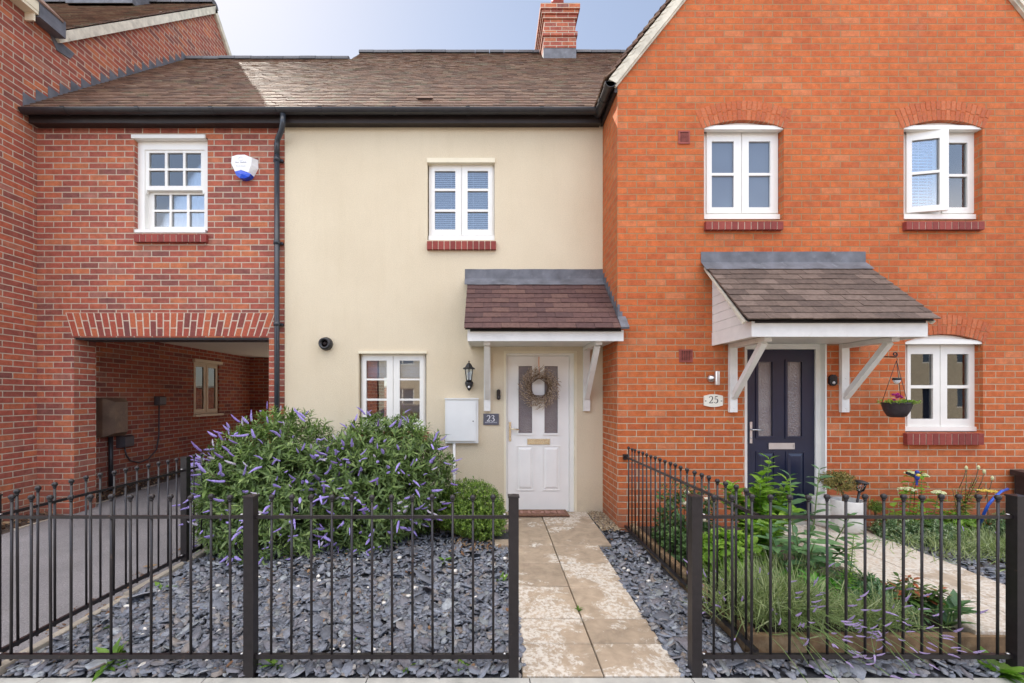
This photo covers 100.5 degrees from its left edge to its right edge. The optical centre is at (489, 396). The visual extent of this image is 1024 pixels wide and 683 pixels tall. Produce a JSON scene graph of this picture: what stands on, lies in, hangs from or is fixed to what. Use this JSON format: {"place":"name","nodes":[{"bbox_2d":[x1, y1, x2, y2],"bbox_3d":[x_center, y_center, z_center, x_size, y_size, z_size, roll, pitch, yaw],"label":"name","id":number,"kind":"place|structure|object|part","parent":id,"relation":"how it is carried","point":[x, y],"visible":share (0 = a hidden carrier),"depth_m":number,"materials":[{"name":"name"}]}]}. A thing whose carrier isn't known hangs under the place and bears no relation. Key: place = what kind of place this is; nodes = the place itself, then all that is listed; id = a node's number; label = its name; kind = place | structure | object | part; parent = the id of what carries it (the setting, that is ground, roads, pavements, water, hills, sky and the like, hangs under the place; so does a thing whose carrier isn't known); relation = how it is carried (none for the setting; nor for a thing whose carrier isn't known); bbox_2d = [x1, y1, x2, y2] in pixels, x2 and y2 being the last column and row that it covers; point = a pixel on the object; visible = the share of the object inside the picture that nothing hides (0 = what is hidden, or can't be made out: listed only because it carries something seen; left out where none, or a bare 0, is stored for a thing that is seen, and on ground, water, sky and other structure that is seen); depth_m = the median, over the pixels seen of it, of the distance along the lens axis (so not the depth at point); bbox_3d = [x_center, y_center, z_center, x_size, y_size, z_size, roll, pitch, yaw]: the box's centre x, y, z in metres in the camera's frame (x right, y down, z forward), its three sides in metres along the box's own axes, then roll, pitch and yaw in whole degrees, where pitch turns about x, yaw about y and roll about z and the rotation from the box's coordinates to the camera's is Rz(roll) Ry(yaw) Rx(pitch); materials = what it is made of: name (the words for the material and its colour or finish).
{"place":"outdoors","nodes":[
{"label":"outdoors","id":0,"kind":"place"},
{"bbox_2d":[2,459,238,660],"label":"driveway","id":1,"kind":"structure","parent":0,"point":[62,567],"depth_m":4.20,"materials":[{"name":"grey asphalt"}]},
{"bbox_2d":[4,548,200,652],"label":"leaf litter","id":2,"kind":"object","parent":1,"relation":"on","point":[64,624],"visible":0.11,"depth_m":3.41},
{"bbox_2d":[14,472,192,529],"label":"edging kerb","id":3,"kind":"structure","parent":1,"relation":"on","point":[24,526],"depth_m":5.28,"materials":[{"name":"concrete"}]},
{"bbox_2d":[18,51,383,513],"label":"archway house","id":4,"kind":"structure","parent":1,"relation":"on","point":[159,220],"depth_m":5.53,"materials":[{"name":"red brick"}]},
{"bbox_2d":[131,134,208,242],"bbox_3d":[-4.151,-2.701,5.652,0.990,1.401,0.347,0,0,0],"label":"window","id":5,"kind":"structure","parent":4,"relation":"in","point":[173,168],"depth_m":5.60,"materials":[{"name":"white plastic"}]},
{"bbox_2d":[231,155,257,180],"bbox_3d":[-3.172,-2.964,5.484,0.332,0.322,0.088,0,0,0],"label":"alarm box","id":6,"kind":"object","parent":4,"relation":"attached to","point":[245,167],"visible":1,"depth_m":5.46,"materials":[{"name":"white plastic"}]},
{"bbox_2d":[0,678,1021,682],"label":"kerb","id":7,"kind":"structure","parent":1,"relation":"on","point":[488,680],"depth_m":2.38,"materials":[{"name":"concrete"}]},
{"bbox_2d":[687,494,1023,677],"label":"metal railing","id":8,"kind":"object","parent":7,"relation":"on","point":[1013,654],"visible":1,"depth_m":2.42,"materials":[{"name":"black metal"}]},
{"bbox_2d":[2,449,247,533],"bbox_3d":[-5.695,1.457,6.450,0.390,0.444,8.500,0,0,0],"label":"soil strip","id":9,"kind":"object","parent":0,"point":[131,490],"depth_m":6.53,"materials":[{"name":"brown soil"}]},
{"bbox_2d":[2,458,220,529],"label":"leaf litter","id":10,"kind":"object","parent":9,"relation":"on","point":[117,492],"visible":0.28,"depth_m":6.41,"materials":[{"name":"brown plant"}]},
{"bbox_2d":[0,515,768,679],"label":"slate chippings","id":11,"kind":"object","parent":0,"point":[481,555],"visible":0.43,"depth_m":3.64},
{"bbox_2d":[92,637,128,681],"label":"weed","id":12,"kind":"object","parent":11,"relation":"on","point":[117,649],"visible":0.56,"depth_m":2.53,"materials":[{"name":"green plant"}]},
{"bbox_2d":[0,533,234,674],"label":"edging kerb","id":13,"kind":"structure","parent":11,"relation":"on","point":[40,644],"depth_m":3.02,"materials":[{"name":"concrete"}]},
{"bbox_2d":[2,443,266,652],"bbox_3d":[-2.850,1.097,3.960,0.064,1.086,3.000,0,0,0],"label":"metal railing","id":14,"kind":"object","parent":13,"relation":"on","point":[184,471],"visible":0.66,"depth_m":3.22,"materials":[{"name":"black metal"}]},
{"bbox_2d":[155,582,172,589],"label":"weed","id":15,"kind":"object","parent":11,"relation":"on","point":[158,583],"visible":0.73,"depth_m":3.46,"materials":[{"name":"green plant"}]},
{"bbox_2d":[0,493,519,677],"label":"metal railing","id":16,"kind":"object","parent":11,"relation":"on","point":[250,655],"visible":1,"depth_m":2.42,"materials":[{"name":"black metal"}]},
{"bbox_2d":[172,402,366,565],"bbox_3d":[-2.234,0.856,4.577,1.945,1.621,1.700,0,0,0],"label":"hebe shrub","id":17,"kind":"object","parent":11,"relation":"on","point":[265,477],"visible":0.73,"depth_m":4.16,"materials":[{"name":"green plant"}]},
{"bbox_2d":[257,652,283,668],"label":"weed","id":18,"kind":"object","parent":11,"relation":"on","point":[273,661],"visible":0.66,"depth_m":2.49,"materials":[{"name":"green plant"}]},
{"bbox_2d":[53,535,706,667],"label":"leaf litter","id":19,"kind":"object","parent":11,"relation":"on","point":[308,570],"visible":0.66,"depth_m":3.28,"materials":[{"name":"brown plant"}]},
{"bbox_2d":[300,407,461,555],"bbox_3d":[-1.138,0.880,4.617,1.691,1.558,1.448,0,0,0],"label":"hebe shrub","id":20,"kind":"object","parent":11,"relation":"on","point":[396,469],"visible":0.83,"depth_m":4.29,"materials":[{"name":"green plant"}]},
{"bbox_2d":[457,659,470,674],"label":"weed","id":21,"kind":"object","parent":11,"relation":"on","point":[462,662],"visible":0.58,"depth_m":2.49,"materials":[{"name":"green plant"}]},
{"bbox_2d":[437,476,506,541],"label":"round shrub","id":22,"kind":"object","parent":11,"relation":"on","point":[462,504],"visible":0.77,"depth_m":4.56,"materials":[{"name":"green plant"}]},
{"bbox_2d":[450,534,494,550],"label":"leaf litter","id":23,"kind":"object","parent":11,"relation":"on","point":[470,549],"visible":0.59,"depth_m":4.40,"materials":[{"name":"brown plant"}]},
{"bbox_2d":[488,529,507,538],"bbox_3d":[0.110,1.515,4.680,0.260,0.026,0.320,0,0,0],"label":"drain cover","id":24,"kind":"object","parent":11,"relation":"on","point":[504,535],"visible":0.19,"depth_m":4.57,"materials":[{"name":"black metal"}]},
{"bbox_2d":[501,572,506,581],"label":"weed","id":25,"kind":"object","parent":11,"relation":"on","point":[503,576],"visible":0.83,"depth_m":3.62,"materials":[{"name":"green plant"}]},
{"bbox_2d":[588,511,620,530],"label":"pea gravel","id":26,"kind":"structure","parent":11,"relation":"on","point":[605,521],"depth_m":5.07,"materials":[{"name":"beige gravel"}]},
{"bbox_2d":[744,651,1004,679],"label":"slate chippings","id":27,"kind":"object","parent":11,"relation":"on","point":[839,668],"visible":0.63,"depth_m":2.46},
{"bbox_2d":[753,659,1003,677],"bbox_3d":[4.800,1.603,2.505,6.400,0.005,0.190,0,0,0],"label":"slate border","id":28,"kind":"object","parent":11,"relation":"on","point":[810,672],"visible":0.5,"depth_m":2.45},
{"bbox_2d":[976,646,1023,682],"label":"weed","id":29,"kind":"object","parent":28,"relation":"on","point":[1007,671],"visible":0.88,"depth_m":2.41,"materials":[{"name":"green plant"}]},
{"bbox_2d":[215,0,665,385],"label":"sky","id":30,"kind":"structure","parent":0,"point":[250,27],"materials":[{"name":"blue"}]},
{"bbox_2d":[505,547,639,680],"bbox_3d":[0.650,1.562,3.957,1.100,0.100,3.087,0,0,0],"label":"path bedding","id":31,"kind":"object","parent":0,"point":[553,547],"depth_m":3.96,"materials":[{"name":"sand"}]},
{"bbox_2d":[494,512,684,681],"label":"path","id":32,"kind":"structure","parent":0,"point":[565,576],"depth_m":3.09,"materials":[{"name":"stone"}]},
{"bbox_2d":[519,509,569,516],"bbox_3d":[0.667,1.465,5.365,0.645,0.024,0.250,0,0,0],"label":"doormat","id":33,"kind":"object","parent":32,"relation":"on","point":[543,512],"visible":0.99,"depth_m":5.35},
{"bbox_2d":[629,526,1003,631],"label":"garden soil","id":34,"kind":"structure","parent":0,"point":[765,627],"depth_m":2.80,"materials":[{"name":"brown soil"}]},
{"bbox_2d":[652,520,685,565],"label":"ground cover","id":35,"kind":"object","parent":34,"relation":"on","point":[672,539],"visible":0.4,"depth_m":4.01,"materials":[{"name":"green plant"}]},
{"bbox_2d":[653,478,721,534],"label":"shrub","id":36,"kind":"object","parent":34,"relation":"on","point":[705,521],"visible":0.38,"depth_m":4.25,"materials":[{"name":"green plant"}]},
{"bbox_2d":[623,446,758,652],"bbox_3d":[1.555,1.031,3.674,0.050,0.954,2.408,0,0,0],"label":"metal railing","id":37,"kind":"object","parent":34,"relation":"on","point":[741,636],"visible":0.99,"depth_m":3.44,"materials":[{"name":"black metal"}]},
{"bbox_2d":[630,523,754,651],"bbox_3d":[1.630,1.565,3.750,0.060,0.250,2.180,0,0,0],"label":"timber sleeper","id":38,"kind":"object","parent":34,"relation":"on","point":[727,630],"visible":0.35,"depth_m":3.50,"materials":[{"name":"brown wood"}]},
{"bbox_2d":[684,559,778,632],"bbox_3d":[1.706,1.321,2.997,0.613,0.289,1.010,0,0,21],"label":"lavender","id":39,"kind":"object","parent":34,"relation":"on","point":[705,574],"visible":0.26,"depth_m":2.91,"materials":[{"name":"green plant"}]},
{"bbox_2d":[702,528,767,583],"bbox_3d":[1.912,1.319,3.447,0.582,0.511,0.535,0,0,0],"label":"ladys mantle","id":40,"kind":"object","parent":34,"relation":"on","point":[741,541],"visible":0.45,"depth_m":3.35,"materials":[{"name":"green plant"}]},
{"bbox_2d":[719,453,805,545],"bbox_3d":[2.503,1.004,3.928,0.689,0.968,0.563,0,0,-31],"label":"garden shrub","id":41,"kind":"object","parent":34,"relation":"on","point":[761,490],"visible":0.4,"depth_m":3.89,"materials":[{"name":"green plant"}]},
{"bbox_2d":[737,512,787,558],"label":"garden shrub","id":42,"kind":"object","parent":34,"relation":"on","point":[758,529],"visible":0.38,"depth_m":3.58,"materials":[{"name":"green plant"}]},
{"bbox_2d":[730,537,853,597],"bbox_3d":[2.206,1.275,3.209,0.890,0.380,0.697,0,0,-15],"label":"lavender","id":43,"kind":"object","parent":34,"relation":"on","point":[774,563],"visible":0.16,"depth_m":3.19,"materials":[{"name":"green plant"}]},
{"bbox_2d":[785,521,815,524],"bbox_3d":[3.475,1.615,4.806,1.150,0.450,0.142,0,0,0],"label":"doorstep","id":44,"kind":"object","parent":34,"relation":"on","point":[803,523],"depth_m":4.74,"materials":[{"name":"concrete"}]},
{"bbox_2d":[757,564,852,609],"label":"ground cover","id":45,"kind":"object","parent":34,"relation":"on","point":[832,581],"visible":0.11,"depth_m":3.06,"materials":[{"name":"green plant"}]},
{"bbox_2d":[594,0,1023,532],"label":"gabled house","id":46,"kind":"structure","parent":34,"relation":"on","point":[803,200],"depth_m":4.88,"materials":[{"name":"orange brick"}]},
{"bbox_2d":[704,394,722,406],"bbox_3d":[2.563,0.044,4.867,0.214,0.146,0.019,0,0,0],"label":"house number plaque","id":47,"kind":"object","parent":46,"relation":"attached to","point":[713,400],"visible":1,"depth_m":4.86,"materials":[{"name":"beige ceramic"}]},
{"bbox_2d":[707,371,719,384],"bbox_3d":[2.547,-0.210,4.820,0.092,0.156,0.115,0,0,0],"label":"wall light","id":48,"kind":"object","parent":46,"relation":"attached to","point":[715,378],"visible":1,"depth_m":4.78,"materials":[{"name":"metal"}]},
{"bbox_2d":[695,101,792,230],"bbox_3d":[2.922,-2.653,4.942,1.140,1.499,0.227,0,0,0],"label":"window","id":49,"kind":"structure","parent":46,"relation":"in","point":[741,159],"depth_m":4.97,"materials":[{"name":"white plastic"}]},
{"bbox_2d":[747,350,813,513],"bbox_3d":[3.395,0.425,4.947,0.790,1.950,0.107,0,0,0],"label":"door","id":50,"kind":"structure","parent":46,"relation":"in","point":[780,388],"depth_m":4.96,"materials":[{"name":"blue"}]},
{"bbox_2d":[828,375,837,385],"bbox_3d":[3.930,-0.190,4.862,0.088,0.129,0.031,0,0,0],"label":"doorbell","id":51,"kind":"object","parent":46,"relation":"attached to","point":[832,380],"visible":1,"depth_m":4.85,"materials":[{"name":"black plastic"}]},
{"bbox_2d":[895,101,991,230],"bbox_3d":[5.209,-2.653,4.954,1.129,1.499,0.251,0,0,0],"label":"window","id":52,"kind":"structure","parent":46,"relation":"in","point":[948,145],"depth_m":4.93,"materials":[{"name":"white plastic"}]},
{"bbox_2d":[903,315,991,444],"bbox_3d":[5.221,-0.199,4.942,1.120,1.492,0.227,0,0,0],"label":"window","id":53,"kind":"structure","parent":46,"relation":"in","point":[939,368],"depth_m":4.97,"materials":[{"name":"white plastic"}]},
{"bbox_2d":[980,488,1008,527],"bbox_3d":[5.071,1.126,4.277,0.490,0.403,0.154,0,0,-22],"label":"garden hose","id":54,"kind":"object","parent":46,"relation":"attached to","point":[988,504],"visible":0.83,"depth_m":4.18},
{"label":"basket bracket","id":55,"kind":"object","parent":46,"relation":"attached to","visible":0},
{"bbox_2d":[880,357,913,417],"bbox_3d":[4.409,-0.106,4.600,0.260,0.656,0.258,0,0,0],"label":"hanging basket","id":56,"kind":"object","parent":55,"relation":"hanging from","point":[898,409],"visible":0.93,"depth_m":4.53,"materials":[{"name":"black plastic"}]},
{"bbox_2d":[892,378,900,383],"bbox_3d":[4.409,-0.172,4.600,0.076,0.066,0.076,0,0,0],"label":"solar lamp","id":57,"kind":"object","parent":56,"relation":"attached to","point":[896,380],"visible":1,"depth_m":4.58,"materials":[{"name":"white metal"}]},
{"bbox_2d":[877,393,922,403],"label":"basket flowers","id":58,"kind":"object","parent":56,"relation":"in","point":[902,400],"visible":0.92,"depth_m":4.53,"materials":[{"name":"green plant"}]},
{"bbox_2d":[679,547,938,682],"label":"lavender","id":59,"kind":"object","parent":34,"relation":"on","point":[798,610],"visible":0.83,"depth_m":2.66,"materials":[{"name":"green plant"}]},
{"bbox_2d":[754,464,881,574],"bbox_3d":[2.497,1.002,3.264,0.962,0.935,0.711,0,0,-28],"label":"tall shrub","id":60,"kind":"object","parent":34,"relation":"on","point":[816,550],"visible":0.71,"depth_m":3.26,"materials":[{"name":"green plant"}]},
{"bbox_2d":[802,563,861,582],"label":"grass tuft","id":61,"kind":"object","parent":34,"relation":"on","point":[832,576],"visible":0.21,"depth_m":3.22,"materials":[{"name":"green plant"}]},
{"bbox_2d":[798,568,888,631],"bbox_3d":[2.484,1.390,2.907,0.607,0.324,0.559,0,0,-17],"label":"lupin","id":62,"kind":"object","parent":34,"relation":"on","point":[822,578],"visible":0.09,"depth_m":2.99,"materials":[{"name":"green plant"}]},
{"bbox_2d":[840,535,858,590],"bbox_3d":[2.563,1.226,3.023,0.104,0.480,0.117,0,0,-38],"label":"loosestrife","id":63,"kind":"object","parent":34,"relation":"on","point":[851,559],"visible":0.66,"depth_m":3.02,"materials":[{"name":"green plant"}]},
{"bbox_2d":[746,632,1004,652],"bbox_3d":[2.400,1.580,2.627,1.600,0.220,0.055,0,0,0],"label":"timber sleeper","id":64,"kind":"object","parent":34,"relation":"on","point":[968,641],"visible":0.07,"depth_m":2.60,"materials":[{"name":"brown wood"}]},
{"bbox_2d":[829,568,931,629],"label":"ground cover","id":65,"kind":"object","parent":34,"relation":"on","point":[869,584],"visible":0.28,"depth_m":2.96,"materials":[{"name":"green plant"}]},
{"bbox_2d":[870,514,926,545],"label":"variegated shrub","id":66,"kind":"object","parent":34,"relation":"on","point":[892,526],"visible":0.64,"depth_m":4.25,"materials":[{"name":"green plant"}]},
{"bbox_2d":[818,572,988,675],"bbox_3d":[2.439,1.302,2.579,0.929,0.349,0.806,0,0,-10],"label":"lavender","id":67,"kind":"object","parent":34,"relation":"on","point":[895,607],"visible":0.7,"depth_m":2.61,"materials":[{"name":"green plant"}]},
{"bbox_2d":[905,470,921,514],"bbox_3d":[4.430,1.112,4.425,0.155,0.706,0.099,0,0,-27],"label":"bird ornament","id":68,"kind":"object","parent":34,"relation":"on","point":[916,475],"visible":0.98,"depth_m":4.41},
{"bbox_2d":[880,572,952,614],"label":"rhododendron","id":69,"kind":"object","parent":34,"relation":"on","point":[933,598],"visible":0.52,"depth_m":2.80,"materials":[{"name":"plant"}]},
{"bbox_2d":[881,470,955,529],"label":"hydrangea","id":70,"kind":"object","parent":34,"relation":"on","point":[906,489],"visible":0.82,"depth_m":4.49,"materials":[{"name":"green plant"}]},
{"bbox_2d":[860,519,1004,571],"bbox_3d":[4.693,1.312,4.043,2.741,0.306,1.357,0,0,-13],"label":"lavender","id":71,"kind":"object","parent":34,"relation":"on","point":[987,544],"visible":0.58,"depth_m":3.94,"materials":[{"name":"green plant"}]},
{"bbox_2d":[908,519,966,548],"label":"variegated shrub","id":72,"kind":"object","parent":34,"relation":"on","point":[935,524],"visible":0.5,"depth_m":4.15,"materials":[{"name":"green plant"}]},
{"bbox_2d":[897,542,1004,584],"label":"slate chippings","id":73,"kind":"object","parent":34,"relation":"on","point":[992,570],"visible":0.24,"depth_m":3.72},
{"bbox_2d":[924,509,984,538],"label":"leafy plant","id":74,"kind":"object","parent":34,"relation":"on","point":[973,522],"visible":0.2,"depth_m":4.37,"materials":[{"name":"green plant"}]},
{"bbox_2d":[924,589,989,628],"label":"broad leaved plant","id":75,"kind":"object","parent":34,"relation":"on","point":[949,616],"visible":0.69,"depth_m":2.73,"materials":[{"name":"green plant"}]},
{"bbox_2d":[946,465,993,523],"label":"lily","id":76,"kind":"object","parent":34,"relation":"on","point":[965,506],"visible":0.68,"depth_m":4.50,"materials":[{"name":"green plant"}]},
{"bbox_2d":[976,489,997,514],"bbox_3d":[5.151,1.213,4.394,0.146,0.504,0.145,0,0,0],"label":"yarrow","id":77,"kind":"object","parent":34,"relation":"on","point":[987,491],"visible":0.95,"depth_m":4.39,"materials":[{"name":"yellow plant"}]},
{"bbox_2d":[980,509,1004,539],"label":"variegated shrub","id":78,"kind":"object","parent":34,"relation":"on","point":[987,523],"visible":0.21,"depth_m":4.26,"materials":[{"name":"green plant"}]},
{"bbox_2d":[1010,469,1023,494],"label":"storage box","id":79,"kind":"object","parent":34,"relation":"on","point":[1019,480],"visible":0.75,"depth_m":4.80,"materials":[{"name":"brown wood"}]},
{"bbox_2d":[867,498,887,531],"bbox_3d":[4.199,1.284,4.607,0.174,0.365,0.198,0,0,0],"label":"ball tree","id":80,"kind":"object","parent":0,"point":[874,506],"visible":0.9,"depth_m":4.61,"materials":[{"name":"green plant"}]},
{"bbox_2d":[779,525,1004,634],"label":"path","id":81,"kind":"structure","parent":0,"point":[893,562],"depth_m":3.45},
{"bbox_2d":[811,495,839,526],"bbox_3d":[3.699,1.261,4.680,0.250,0.310,0.249,0,0,0],"label":"planter","id":82,"kind":"object","parent":81,"relation":"on","point":[820,499],"visible":0.45,"depth_m":4.63,"materials":[{"name":"stone"}]},
{"bbox_2d":[830,496,862,533],"bbox_3d":[3.795,1.253,4.500,0.300,0.330,0.298,0,0,0],"label":"planter","id":83,"kind":"object","parent":81,"relation":"on","point":[853,506],"visible":0.62,"depth_m":4.41,"materials":[{"name":"stone"}]},
{"bbox_2d":[816,469,858,500],"bbox_3d":[3.728,0.958,4.542,0.362,0.362,0.354,0,0,0],"label":"ball tree","id":84,"kind":"object","parent":83,"relation":"in","point":[839,479],"visible":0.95,"depth_m":4.49,"materials":[{"name":"green plant"}]},
{"bbox_2d":[854,480,868,502],"bbox_3d":[3.873,1.070,4.423,0.123,0.406,0.123,0,0,0],"label":"solar lantern","id":85,"kind":"object","parent":83,"relation":"in","point":[862,482],"visible":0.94,"depth_m":4.42,"materials":[{"name":"black metal"}]},
{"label":"courtyard","id":86,"kind":"structure","parent":0,"visible":0},
{"bbox_2d":[0,0,251,520],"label":"tall brick house","id":87,"kind":"structure","parent":86,"relation":"on","point":[52,44],"depth_m":6.46,"materials":[{"name":"red brick"}]},
{"bbox_2d":[96,398,127,491],"bbox_3d":[-5.779,0.745,6.550,0.218,1.450,0.380,0,0,0],"label":"gas meter box","id":88,"kind":"object","parent":87,"relation":"attached to","point":[111,417],"visible":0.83,"depth_m":6.45,"materials":[{"name":"black plastic"}]},
{"bbox_2d":[116,435,133,447],"bbox_3d":[-5.824,0.715,6.815,0.128,0.190,0.230,0,0,0],"label":"charger box","id":89,"kind":"object","parent":87,"relation":"attached to","point":[122,441],"visible":1,"depth_m":6.72,"materials":[{"name":"grey plastic"}]},
{"bbox_2d":[124,405,159,462],"bbox_3d":[-5.853,0.630,7.170,0.028,0.961,0.762,0,0,-2],"label":"cable","id":90,"kind":"object","parent":87,"relation":"attached to","point":[157,439],"visible":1,"depth_m":7.49,"materials":[{"name":"grey plastic"}]},
{"bbox_2d":[154,396,165,404],"bbox_3d":[-5.844,0.070,7.560,0.088,0.160,0.200,0,0,0],"label":"junction box","id":91,"kind":"object","parent":87,"relation":"attached to","point":[159,400],"visible":1,"depth_m":7.50,"materials":[{"name":"grey plastic"}]},
{"bbox_2d":[193,358,223,416],"bbox_3d":[-5.915,-0.180,8.870,0.190,1.160,0.880,0,0,0],"label":"window","id":92,"kind":"structure","parent":87,"relation":"in","point":[205,371],"depth_m":8.84,"materials":[{"name":"beige paint"}]},
{"bbox_2d":[384,386,386,416],"bbox_3d":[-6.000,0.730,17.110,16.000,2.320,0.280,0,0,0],"label":"curtain","id":93,"kind":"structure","parent":86,"relation":"on","point":[385,402],"depth_m":17.00,"materials":[{"name":"fabric"}]},
{"bbox_2d":[275,0,629,514],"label":"rendered house","id":94,"kind":"structure","parent":86,"relation":"on","point":[443,217],"depth_m":5.51,"materials":[{"name":"beige paint"}]},
{"bbox_2d":[360,354,428,439],"bbox_3d":[-1.236,-0.002,5.581,0.893,1.124,0.236,0,0,0],"label":"window","id":95,"kind":"structure","parent":94,"relation":"in","point":[393,369],"depth_m":5.56,"materials":[{"name":"white plastic"}]},
{"bbox_2d":[427,165,495,250],"bbox_3d":[-0.360,-2.480,5.580,0.888,1.165,0.232,0,0,0],"label":"window","id":96,"kind":"structure","parent":94,"relation":"in","point":[461,210],"depth_m":5.56,"materials":[{"name":"white plastic"}]},
{"bbox_2d":[445,398,478,486],"bbox_3d":[-0.356,0.779,5.471,0.435,1.523,0.086,0,0,0],"label":"meter cupboard","id":97,"kind":"object","parent":94,"relation":"attached to","point":[461,420],"visible":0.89,"depth_m":5.43,"materials":[{"name":"grey plastic"}]},
{"bbox_3d":[-0.356,0.291,5.444,0.435,0.548,0.032,0,0,0],"label":"cupboard door","id":98,"kind":"part","parent":97,"relation":"part of","materials":[{"name":"grey plastic"}]},
{"bbox_2d":[463,361,474,390],"bbox_3d":[-0.260,-0.268,5.413,0.152,0.381,0.202,0,0,0],"label":"wall lantern","id":99,"kind":"object","parent":94,"relation":"attached to","point":[468,382],"depth_m":5.39,"materials":[{"name":"black metal"}]},
{"bbox_2d":[483,414,498,424],"bbox_3d":[0.022,0.292,5.505,0.202,0.146,0.015,0,0,0],"label":"house number plaque","id":100,"kind":"object","parent":94,"relation":"attached to","point":[490,419],"visible":1,"depth_m":5.50,"materials":[{"name":"grey stone"}]},
{"bbox_2d":[497,389,499,399],"bbox_3d":[0.117,-0.028,5.495,0.050,0.135,0.036,0,0,0],"label":"doorbell","id":101,"kind":"object","parent":94,"relation":"attached to","point":[498,394],"visible":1,"depth_m":5.48,"materials":[{"name":"black plastic"}]},
{"bbox_2d":[508,356,568,510],"bbox_3d":[0.640,0.481,5.557,0.801,2.027,0.107,0,0,0],"label":"door","id":102,"kind":"structure","parent":94,"relation":"in","point":[538,440],"depth_m":5.57,"materials":[{"name":"white"}]},
{"bbox_2d":[518,357,560,409],"bbox_3d":[0.637,-0.172,5.454,0.581,0.691,0.132,0,0,0],"label":"door wreath","id":103,"kind":"object","parent":102,"relation":"hanging from","point":[539,399],"depth_m":5.46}
]}

